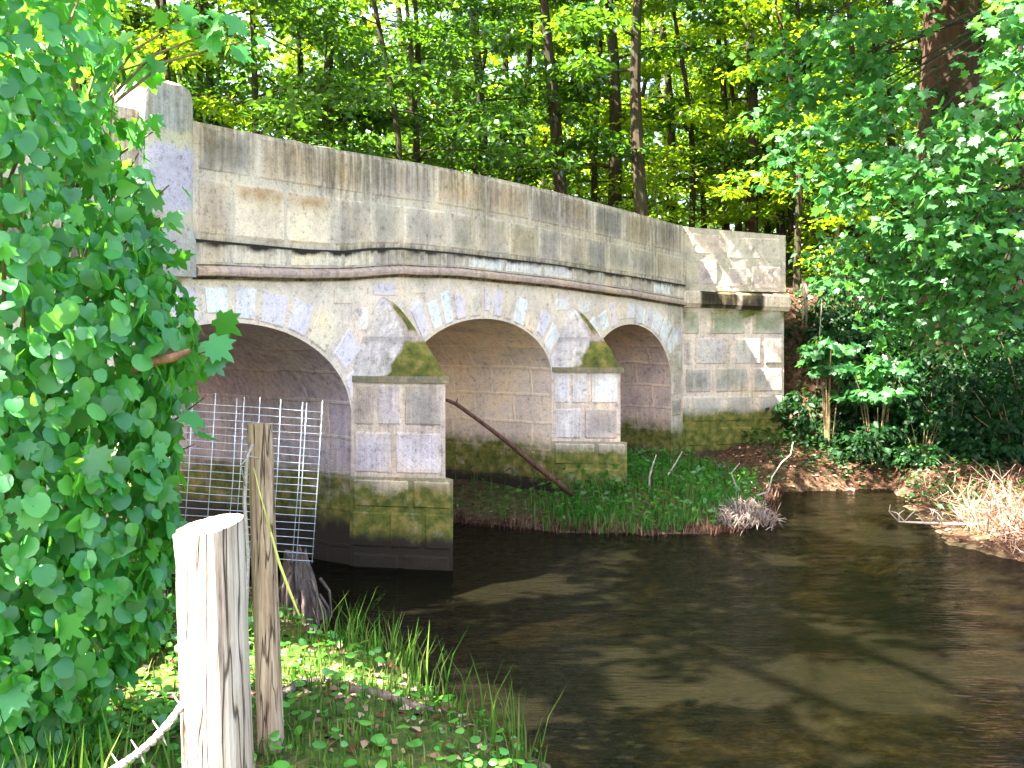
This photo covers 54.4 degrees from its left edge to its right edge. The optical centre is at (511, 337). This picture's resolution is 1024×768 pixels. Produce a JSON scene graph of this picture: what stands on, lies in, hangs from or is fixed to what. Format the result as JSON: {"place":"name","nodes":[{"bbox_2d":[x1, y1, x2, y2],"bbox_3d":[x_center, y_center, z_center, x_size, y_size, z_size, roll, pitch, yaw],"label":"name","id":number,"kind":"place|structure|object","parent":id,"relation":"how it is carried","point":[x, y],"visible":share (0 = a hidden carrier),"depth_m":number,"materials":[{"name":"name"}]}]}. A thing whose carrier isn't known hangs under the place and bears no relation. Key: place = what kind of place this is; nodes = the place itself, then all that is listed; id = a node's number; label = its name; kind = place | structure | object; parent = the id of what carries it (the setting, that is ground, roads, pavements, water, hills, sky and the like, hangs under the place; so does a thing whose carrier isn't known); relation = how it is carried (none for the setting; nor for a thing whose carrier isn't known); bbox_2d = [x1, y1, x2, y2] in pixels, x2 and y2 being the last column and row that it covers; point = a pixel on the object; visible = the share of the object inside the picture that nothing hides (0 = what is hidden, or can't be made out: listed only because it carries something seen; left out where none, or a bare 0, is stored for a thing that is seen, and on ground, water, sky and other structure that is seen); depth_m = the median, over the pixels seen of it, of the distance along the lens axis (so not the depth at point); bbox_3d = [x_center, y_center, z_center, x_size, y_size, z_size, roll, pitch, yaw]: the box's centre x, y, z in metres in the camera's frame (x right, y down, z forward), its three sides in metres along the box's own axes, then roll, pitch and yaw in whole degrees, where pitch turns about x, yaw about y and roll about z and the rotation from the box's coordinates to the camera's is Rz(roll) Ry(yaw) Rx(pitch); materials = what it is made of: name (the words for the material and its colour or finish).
{"place":"outdoors","nodes":[
{"label":"outdoors","id":0,"kind":"place"},
{"bbox_2d":[3,243,1023,767],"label":"ground","id":1,"kind":"structure","parent":0,"point":[519,511],"depth_m":11.51,"materials":[{"name":"soil"}]},
{"bbox_2d":[0,0,140,99],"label":"leafy tree","id":2,"kind":"object","parent":1,"relation":"on","point":[45,46],"visible":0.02,"depth_m":13.06,"materials":[{"name":"green plant"}]},
{"bbox_2d":[15,0,179,97],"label":"forest tree","id":3,"kind":"object","parent":1,"relation":"on","point":[149,11],"visible":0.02,"depth_m":15.40,"materials":[{"name":"green plant"}]},
{"bbox_2d":[0,0,206,767],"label":"vine bush","id":4,"kind":"object","parent":1,"relation":"on","point":[77,543],"visible":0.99,"depth_m":3.57,"materials":[{"name":"green plant"}]},
{"bbox_2d":[131,348,190,374],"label":"broken branch","id":5,"kind":"object","parent":4,"relation":"attached to","point":[157,360],"visible":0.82,"depth_m":3.60,"materials":[{"name":"orange plant"}]},
{"bbox_2d":[7,1,270,724],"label":"maple sapling","id":6,"kind":"object","parent":1,"relation":"on","point":[150,71],"visible":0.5,"depth_m":4.25,"materials":[{"name":"green plant"}]},
{"bbox_2d":[14,0,309,138],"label":"leafy tree","id":7,"kind":"object","parent":1,"relation":"on","point":[162,42],"visible":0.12,"depth_m":13.92,"materials":[{"name":"green plant"}]},
{"bbox_2d":[86,0,247,130],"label":"forest tree","id":8,"kind":"object","parent":1,"relation":"on","point":[163,2],"visible":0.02,"depth_m":18.37,"materials":[{"name":"green plant"}]},
{"bbox_2d":[68,1,295,129],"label":"forest tree","id":9,"kind":"object","parent":1,"relation":"on","point":[241,74],"visible":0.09,"depth_m":15.88,"materials":[{"name":"green plant"}]},
{"bbox_2d":[65,0,358,121],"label":"leafy tree","id":10,"kind":"object","parent":1,"relation":"on","point":[242,91],"visible":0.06,"depth_m":16.37,"materials":[{"name":"green plant"}]},
{"bbox_2d":[173,513,253,767],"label":"fence post","id":11,"kind":"object","parent":1,"relation":"on","point":[213,657],"visible":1,"depth_m":1.94,"materials":[{"name":"brown wood"}]},
{"bbox_2d":[110,694,183,767],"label":"barbed wire","id":12,"kind":"object","parent":11,"relation":"attached to","point":[155,737],"visible":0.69,"depth_m":1.91,"materials":[{"name":"metal"}]},
{"bbox_2d":[94,0,336,148],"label":"forest tree","id":13,"kind":"object","parent":1,"relation":"on","point":[209,84],"visible":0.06,"depth_m":16.48,"materials":[{"name":"green plant"}]},
{"bbox_2d":[247,423,283,753],"bbox_3d":[-1.005,1.094,4.074,0.188,1.493,0.109,0,0,37],"label":"fence post","id":14,"kind":"object","parent":1,"relation":"on","point":[267,656],"visible":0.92,"depth_m":4.04,"materials":[{"name":"brown wood"}]},
{"bbox_2d":[240,444,259,654],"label":"dead vine","id":15,"kind":"object","parent":14,"relation":"hanging from","point":[244,497],"visible":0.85,"depth_m":3.98,"materials":[{"name":"grey dry woody vine stem"}]},
{"bbox_2d":[253,468,299,615],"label":"straw stem","id":16,"kind":"object","parent":14,"relation":"hanging from","point":[281,569],"visible":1,"depth_m":3.98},
{"bbox_2d":[18,576,537,767],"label":"ground ivy","id":17,"kind":"object","parent":1,"relation":"on","point":[380,738],"visible":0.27,"depth_m":4.41,"materials":[{"name":"plant"}]},
{"bbox_2d":[16,492,540,767],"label":"grass","id":18,"kind":"structure","parent":1,"relation":"on","point":[296,739],"depth_m":4.65,"materials":[{"name":"plant"}]},
{"bbox_2d":[138,0,420,318],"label":"leafy tree","id":19,"kind":"object","parent":1,"relation":"on","point":[290,97],"visible":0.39,"depth_m":13.66,"materials":[{"name":"green plant"}]},
{"bbox_2d":[0,590,567,767],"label":"grass","id":20,"kind":"structure","parent":1,"relation":"on","point":[82,754],"depth_m":4.83,"materials":[{"name":"plant"}]},
{"bbox_2d":[278,546,331,625],"bbox_3d":[-1.576,1.941,7.509,0.423,0.713,0.406,0,0,0],"label":"root stump","id":21,"kind":"object","parent":1,"relation":"on","point":[300,578],"visible":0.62,"depth_m":7.46,"materials":[{"name":"wood"}]},
{"bbox_2d":[169,393,322,561],"bbox_3d":[-1.974,1.040,7.337,1.154,1.308,0.010,0,0,-16],"label":"wire mesh","id":22,"kind":"object","parent":21,"relation":"on","point":[241,451],"visible":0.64,"depth_m":7.39,"materials":[{"name":"metal"}]},
{"bbox_2d":[282,676,347,697],"bbox_3d":[-0.983,1.694,4.793,0.153,0.092,0.448,0,0,27],"label":"root","id":23,"kind":"object","parent":1,"relation":"on","point":[293,686],"visible":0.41,"depth_m":4.77,"materials":[{"name":"brown plant"}]},
{"bbox_2d":[217,2,439,166],"bbox_3d":[-3.941,-3.524,18.897,4.943,10.813,5.061,0,0,19],"label":"forest tree","id":24,"kind":"object","parent":1,"relation":"on","point":[299,59],"visible":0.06,"depth_m":18.80,"materials":[{"name":"green plant"}]},
{"bbox_2d":[242,0,452,146],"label":"forest tree","id":25,"kind":"object","parent":1,"relation":"on","point":[348,31],"visible":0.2,"depth_m":16.94,"materials":[{"name":"green plant"}]},
{"bbox_2d":[236,0,494,177],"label":"leafy tree","id":26,"kind":"object","parent":1,"relation":"on","point":[290,57],"visible":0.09,"depth_m":19.88,"materials":[{"name":"green plant"}]},
{"bbox_2d":[348,684,432,711],"bbox_3d":[-0.580,1.722,4.776,0.408,0.127,0.095,0,0,0],"label":"root","id":27,"kind":"object","parent":1,"relation":"on","point":[387,694],"visible":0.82,"depth_m":4.75,"materials":[{"name":"brown plant"}]},
{"bbox_2d":[0,81,790,570],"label":"stone bridge","id":28,"kind":"structure","parent":1,"relation":"on","point":[384,307],"depth_m":10.29,"materials":[{"name":"stone"}]},
{"bbox_2d":[269,0,535,161],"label":"forest tree","id":29,"kind":"object","parent":1,"relation":"on","point":[438,7],"visible":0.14,"depth_m":18.02,"materials":[{"name":"green plant"}]},
{"bbox_2d":[221,0,586,176],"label":"leafy tree","id":30,"kind":"object","parent":1,"relation":"on","point":[452,86],"visible":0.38,"depth_m":15.57,"materials":[{"name":"green plant"}]},
{"bbox_2d":[266,0,548,177],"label":"leafy tree","id":31,"kind":"object","parent":1,"relation":"on","point":[506,121],"visible":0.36,"depth_m":17.11,"materials":[{"name":"green plant"}]},
{"bbox_2d":[308,0,514,155],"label":"forest tree","id":32,"kind":"object","parent":1,"relation":"on","point":[389,32],"visible":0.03,"depth_m":31.25,"materials":[{"name":"green plant"}]},
{"bbox_2d":[354,0,536,172],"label":"forest tree","id":33,"kind":"object","parent":1,"relation":"on","point":[411,132],"visible":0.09,"depth_m":22.37,"materials":[{"name":"green plant"}]},
{"bbox_2d":[376,0,540,183],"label":"forest tree","id":34,"kind":"object","parent":1,"relation":"on","point":[433,101],"visible":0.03,"depth_m":30.52,"materials":[{"name":"green plant"}]},
{"bbox_2d":[333,2,602,175],"bbox_3d":[-0.679,-6.095,19.587,4.513,12.591,4.900,0,0,-41],"label":"forest tree","id":35,"kind":"object","parent":1,"relation":"on","point":[511,47],"visible":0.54,"depth_m":19.54,"materials":[{"name":"green plant"}]},
{"bbox_2d":[318,0,628,200],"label":"leafy tree","id":36,"kind":"object","parent":1,"relation":"on","point":[503,21],"visible":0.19,"depth_m":21.55,"materials":[{"name":"green plant"}]},
{"bbox_2d":[5,0,1023,241],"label":"wood","id":37,"kind":"object","parent":1,"relation":"on","point":[520,60],"depth_m":60.10,"materials":[{"name":"green plant"}]},
{"bbox_2d":[408,0,629,187],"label":"forest tree","id":38,"kind":"object","parent":1,"relation":"on","point":[505,65],"visible":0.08,"depth_m":26.62,"materials":[{"name":"green plant"}]},
{"bbox_2d":[30,289,1023,767],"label":"leaf litter","id":39,"kind":"object","parent":1,"relation":"on","point":[382,713],"visible":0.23,"depth_m":5.04,"materials":[{"name":"brown plant"}]},
{"bbox_2d":[477,447,765,529],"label":"weeds","id":40,"kind":"object","parent":39,"relation":"on","point":[636,463],"visible":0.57,"depth_m":11.97,"materials":[{"name":"green plant"}]},
{"bbox_2d":[431,0,631,184],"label":"forest tree","id":41,"kind":"object","parent":1,"relation":"on","point":[528,63],"visible":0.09,"depth_m":23.00,"materials":[{"name":"green plant"}]},
{"bbox_2d":[490,160,583,197],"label":"sapling","id":42,"kind":"object","parent":1,"relation":"on","point":[545,180],"visible":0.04,"depth_m":23.57,"materials":[{"name":"green plant"}]},
{"bbox_2d":[445,0,673,194],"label":"forest tree","id":43,"kind":"object","parent":1,"relation":"on","point":[576,68],"visible":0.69,"depth_m":19.27,"materials":[{"name":"green plant"}]},
{"bbox_2d":[501,14,629,195],"bbox_3d":[0.647,-4.921,26.105,5.164,11.021,5.314,0,0,-39],"label":"forest tree","id":44,"kind":"object","parent":1,"relation":"on","point":[587,159],"visible":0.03,"depth_m":26.11,"materials":[{"name":"green plant"}]},
{"bbox_2d":[495,3,665,212],"bbox_3d":[1.792,-6.066,27.890,5.779,12.429,5.511,0,0,24],"label":"forest tree","id":45,"kind":"object","parent":1,"relation":"on","point":[645,135],"visible":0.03,"depth_m":27.73,"materials":[{"name":"green plant"}]},
{"bbox_2d":[459,0,745,207],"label":"forest tree","id":46,"kind":"object","parent":1,"relation":"on","point":[613,130],"visible":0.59,"depth_m":21.07,"materials":[{"name":"green plant"}]},
{"bbox_2d":[494,1,719,209],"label":"leafy tree","id":47,"kind":"object","parent":1,"relation":"on","point":[592,121],"visible":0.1,"depth_m":26.40,"materials":[{"name":"green plant"}]},
{"bbox_2d":[453,450,774,534],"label":"grass","id":48,"kind":"structure","parent":1,"relation":"on","point":[707,506],"depth_m":11.70,"materials":[{"name":"plant"}]},
{"bbox_2d":[445,398,573,496],"bbox_3d":[0.062,1.245,10.905,0.219,1.258,2.071,0,0,43],"label":"fallen branch","id":49,"kind":"object","parent":48,"relation":"on","point":[544,472],"visible":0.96,"depth_m":11.01,"materials":[{"name":"wood"}]},
{"bbox_2d":[517,0,717,213],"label":"forest tree","id":50,"kind":"object","parent":1,"relation":"on","point":[624,122],"visible":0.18,"depth_m":22.56,"materials":[{"name":"green plant"}]},
{"bbox_2d":[453,483,789,536],"bbox_3d":[1.681,2.074,11.782,5.402,0.252,2.400,0,0,-22],"label":"reed fringe","id":51,"kind":"object","parent":1,"relation":"on","point":[773,492],"visible":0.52,"depth_m":11.00,"materials":[{"name":"plant"}]},
{"bbox_2d":[522,0,777,216],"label":"forest tree","id":52,"kind":"object","parent":1,"relation":"on","point":[639,178],"visible":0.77,"depth_m":19.23,"materials":[{"name":"green plant"}]},
{"bbox_2d":[610,142,703,226],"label":"sapling","id":53,"kind":"object","parent":1,"relation":"on","point":[669,192],"visible":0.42,"depth_m":19.62,"materials":[{"name":"green plant"}]},
{"bbox_2d":[569,0,746,226],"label":"forest tree","id":54,"kind":"object","parent":1,"relation":"on","point":[655,26],"visible":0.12,"depth_m":26.48,"materials":[{"name":"green plant"}]},
{"bbox_2d":[568,0,785,222],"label":"forest tree","id":55,"kind":"object","parent":1,"relation":"on","point":[626,39],"visible":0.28,"depth_m":24.91,"materials":[{"name":"green plant"}]},
{"bbox_2d":[567,1,794,229],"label":"forest tree","id":56,"kind":"object","parent":1,"relation":"on","point":[659,92],"visible":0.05,"depth_m":28.91,"materials":[{"name":"green plant"}]},
{"bbox_2d":[591,0,805,226],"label":"forest tree","id":57,"kind":"object","parent":1,"relation":"on","point":[731,207],"visible":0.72,"depth_m":21.56,"materials":[{"name":"green plant"}]},
{"bbox_2d":[623,0,787,228],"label":"forest tree","id":58,"kind":"object","parent":1,"relation":"on","point":[705,187],"visible":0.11,"depth_m":26.49,"materials":[{"name":"green plant"}]},
{"bbox_2d":[597,0,847,231],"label":"leafy tree","id":59,"kind":"object","parent":1,"relation":"on","point":[676,71],"visible":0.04,"depth_m":26.59,"materials":[{"name":"green plant"}]},
{"bbox_2d":[624,6,824,230],"bbox_3d":[5.000,-6.753,23.818,5.298,11.393,5.052,0,0,-5],"label":"forest tree","id":60,"kind":"object","parent":1,"relation":"on","point":[724,96],"visible":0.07,"depth_m":23.65,"materials":[{"name":"green plant"}]},
{"bbox_2d":[647,1,821,230],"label":"forest tree","id":61,"kind":"object","parent":1,"relation":"on","point":[693,84],"visible":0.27,"depth_m":24.97,"materials":[{"name":"green plant"}]},
{"bbox_2d":[645,0,846,205],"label":"forest tree","id":62,"kind":"object","parent":1,"relation":"on","point":[698,76],"visible":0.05,"depth_m":29.31,"materials":[{"name":"green plant"}]},
{"bbox_2d":[629,0,879,232],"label":"forest tree","id":63,"kind":"object","parent":1,"relation":"on","point":[750,151],"visible":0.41,"depth_m":21.49,"materials":[{"name":"green plant"}]},
{"bbox_2d":[688,14,824,233],"bbox_3d":[7.355,-7.439,28.165,5.298,11.393,5.052,0,0,3],"label":"forest tree","id":64,"kind":"object","parent":1,"relation":"on","point":[767,227],"visible":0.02,"depth_m":27.97,"materials":[{"name":"green plant"}]},
{"bbox_2d":[666,0,860,266],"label":"forest tree","id":65,"kind":"object","parent":1,"relation":"on","point":[780,229],"depth_m":25.87,"materials":[{"name":"green plant"}]},
{"bbox_2d":[742,83,833,250],"bbox_3d":[7.855,-4.519,28.073,3.911,5.615,3.984,0,0,-29],"label":"sapling","id":66,"kind":"object","parent":1,"relation":"on","point":[759,231],"visible":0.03,"depth_m":28.05,"materials":[{"name":"green plant"}]},
{"bbox_2d":[696,0,882,278],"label":"forest tree","id":67,"kind":"object","parent":1,"relation":"on","point":[790,217],"visible":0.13,"depth_m":22.89,"materials":[{"name":"green plant"}]},
{"bbox_2d":[685,0,901,291],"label":"forest tree","id":68,"kind":"object","parent":1,"relation":"on","point":[761,7],"visible":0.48,"depth_m":19.46,"materials":[{"name":"green plant"}]},
{"bbox_2d":[802,280,807,329],"bbox_3d":[4.819,-0.460,16.400,0.092,0.979,0.092,0,0,-23],"label":"wooden stake","id":69,"kind":"object","parent":1,"relation":"on","point":[804,294],"visible":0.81,"depth_m":16.36,"materials":[{"name":"brown wood"}]},
{"bbox_2d":[707,0,907,285],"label":"forest tree","id":70,"kind":"object","parent":1,"relation":"on","point":[757,83],"visible":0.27,"depth_m":20.67,"materials":[{"name":"green plant"}]},
{"bbox_2d":[765,388,862,434],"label":"bank shrub","id":71,"kind":"object","parent":1,"relation":"on","point":[801,419],"visible":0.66,"depth_m":15.45,"materials":[{"name":"green plant"}]},
{"bbox_2d":[761,117,866,254],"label":"sapling","id":72,"kind":"object","parent":1,"relation":"on","point":[807,225],"visible":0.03,"depth_m":26.44,"materials":[{"name":"green plant"}]},
{"bbox_2d":[733,0,908,271],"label":"forest tree","id":73,"kind":"object","parent":1,"relation":"on","point":[840,57],"visible":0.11,"depth_m":23.86,"materials":[{"name":"green plant"}]},
{"bbox_2d":[737,71,911,286],"bbox_3d":[6.393,-2.975,19.906,3.411,4.806,3.348,0,0,29],"label":"sapling","id":74,"kind":"object","parent":1,"relation":"on","point":[809,242],"visible":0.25,"depth_m":19.96,"materials":[{"name":"green plant"}]},
{"bbox_2d":[795,334,864,452],"bbox_3d":[4.734,0.886,15.031,0.962,1.874,1.088,0,0,0],"label":"maple seedling","id":75,"kind":"object","parent":1,"relation":"on","point":[823,355],"visible":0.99,"depth_m":14.86,"materials":[{"name":"green plant"}]},
{"bbox_2d":[747,0,922,281],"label":"forest tree","id":76,"kind":"object","parent":1,"relation":"on","point":[813,160],"visible":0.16,"depth_m":20.05,"materials":[{"name":"green plant"}]},
{"bbox_2d":[764,0,922,264],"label":"forest tree","id":77,"kind":"object","parent":1,"relation":"on","point":[904,102],"visible":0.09,"depth_m":23.89,"materials":[{"name":"green plant"}]},
{"bbox_2d":[767,0,922,315],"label":"forest tree","id":78,"kind":"object","parent":1,"relation":"on","point":[886,3],"visible":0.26,"depth_m":21.08,"materials":[{"name":"green plant"}]},
{"bbox_2d":[800,402,895,450],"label":"bank shrub","id":79,"kind":"object","parent":1,"relation":"on","point":[845,411],"visible":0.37,"depth_m":14.98,"materials":[{"name":"green plant"}]},
{"bbox_2d":[784,268,915,363],"bbox_3d":[5.295,-0.293,16.417,2.436,1.706,2.142,0,0,-19],"label":"bank shrub","id":80,"kind":"object","parent":1,"relation":"on","point":[829,330],"visible":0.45,"depth_m":16.14,"materials":[{"name":"green plant"}]},
{"bbox_2d":[788,228,921,362],"bbox_3d":[6.076,-0.728,17.426,3.432,2.463,2.772,0,0,0],"label":"bank shrub","id":81,"kind":"object","parent":1,"relation":"on","point":[825,257],"visible":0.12,"depth_m":17.27,"materials":[{"name":"green plant"}]},
{"bbox_2d":[828,354,921,463],"bbox_3d":[5.302,1.098,14.622,1.219,1.717,1.018,0,0,0],"label":"maple seedling","id":82,"kind":"object","parent":1,"relation":"on","point":[866,392],"visible":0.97,"depth_m":14.49,"materials":[{"name":"green plant"}]},
{"bbox_2d":[728,0,1023,365],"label":"maple tree","id":83,"kind":"object","parent":1,"relation":"on","point":[964,136],"visible":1,"depth_m":11.56,"materials":[{"name":"green plant"}]},
{"bbox_2d":[736,0,1015,410],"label":"old tree","id":84,"kind":"object","parent":1,"relation":"on","point":[949,86],"visible":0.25,"depth_m":16.59,"materials":[{"name":"brown plant"}]},
{"bbox_2d":[798,325,957,442],"bbox_3d":[5.764,0.748,15.886,3.119,1.962,2.542,0,0,0],"label":"bank shrub","id":85,"kind":"object","parent":1,"relation":"on","point":[863,364],"visible":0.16,"depth_m":15.43,"materials":[{"name":"green plant"}]},
{"bbox_2d":[825,404,934,468],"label":"bank shrub","id":86,"kind":"object","parent":1,"relation":"on","point":[864,451],"visible":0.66,"depth_m":14.31,"materials":[{"name":"green plant"}]},
{"bbox_2d":[740,292,1023,525],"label":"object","id":87,"kind":"object","parent":1,"relation":"on","point":[915,485],"visible":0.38,"depth_m":14.01,"materials":[{"name":"plant"}]},
{"bbox_2d":[812,0,1022,139],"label":"forest tree","id":88,"kind":"object","parent":1,"relation":"on","point":[920,42],"visible":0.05,"depth_m":24.25,"materials":[{"name":"green plant"}]},
{"bbox_2d":[835,332,1009,445],"bbox_3d":[6.418,0.838,15.339,2.816,1.886,2.642,0,0,-29],"label":"bank shrub","id":89,"kind":"object","parent":1,"relation":"on","point":[953,356],"visible":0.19,"depth_m":15.06,"materials":[{"name":"green plant"}]},
{"bbox_2d":[893,420,955,468],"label":"pale shrub","id":90,"kind":"object","parent":1,"relation":"on","point":[926,447],"visible":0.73,"depth_m":13.82,"materials":[{"name":"green plant"}]},
{"bbox_2d":[889,505,981,525],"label":"dry branch","id":91,"kind":"object","parent":1,"relation":"on","point":[938,522],"visible":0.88,"depth_m":11.06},
{"bbox_2d":[885,394,996,465],"bbox_3d":[6.272,1.311,14.154,1.891,1.047,1.855,0,0,0],"label":"bank shrub","id":92,"kind":"object","parent":1,"relation":"on","point":[950,416],"visible":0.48,"depth_m":13.93,"materials":[{"name":"green plant"}]},
{"bbox_2d":[875,1,1022,387],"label":"forest tree","id":93,"kind":"object","parent":1,"relation":"on","point":[1016,125],"visible":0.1,"depth_m":18.87,"materials":[{"name":"green plant"}]},
{"bbox_2d":[892,306,1023,445],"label":"bank shrub","id":94,"kind":"object","parent":1,"relation":"on","point":[939,379],"visible":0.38,"depth_m":14.51,"materials":[{"name":"green plant"}]},
{"bbox_2d":[902,453,1023,537],"bbox_3d":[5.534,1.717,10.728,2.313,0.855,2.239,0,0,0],"label":"dry brush","id":95,"kind":"object","parent":1,"relation":"on","point":[990,512],"visible":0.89,"depth_m":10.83,"materials":[{"name":"plant"}]},
{"bbox_2d":[929,392,1023,465],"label":"bank shrub","id":96,"kind":"object","parent":1,"relation":"on","point":[1008,425],"visible":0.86,"depth_m":13.40,"materials":[{"name":"green plant"}]},
{"bbox_2d":[943,304,1023,462],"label":"bank shrub","id":97,"kind":"object","parent":1,"relation":"on","point":[1018,391],"visible":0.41,"depth_m":14.02,"materials":[{"name":"green plant"}]},
{"bbox_2d":[956,271,1023,408],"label":"bank shrub","id":98,"kind":"object","parent":1,"relation":"on","point":[1016,312],"visible":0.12,"depth_m":15.90,"materials":[{"name":"green plant"}]},
{"bbox_2d":[979,510,1023,557],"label":"dry brush","id":99,"kind":"object","parent":1,"relation":"on","point":[1016,533],"visible":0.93,"depth_m":9.94,"materials":[{"name":"plant"}]},
{"bbox_2d":[12,0,1023,247],"label":"sky","id":100,"kind":"structure","parent":0,"point":[391,7],"materials":[{"name":"white"}]},
{"bbox_2d":[92,489,1023,767],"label":"stream water","id":101,"kind":"structure","parent":0,"point":[844,629],"depth_m":7.13,"materials":[{"name":"liquid"}]},
{"bbox_2d":[710,492,783,532],"bbox_3d":[2.634,1.937,11.125,0.861,0.436,0.863,0,0,21],"label":"twig heap","id":102,"kind":"object","parent":101,"relation":"on","point":[742,510],"visible":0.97,"depth_m":11.02,"materials":[{"name":"wood"}]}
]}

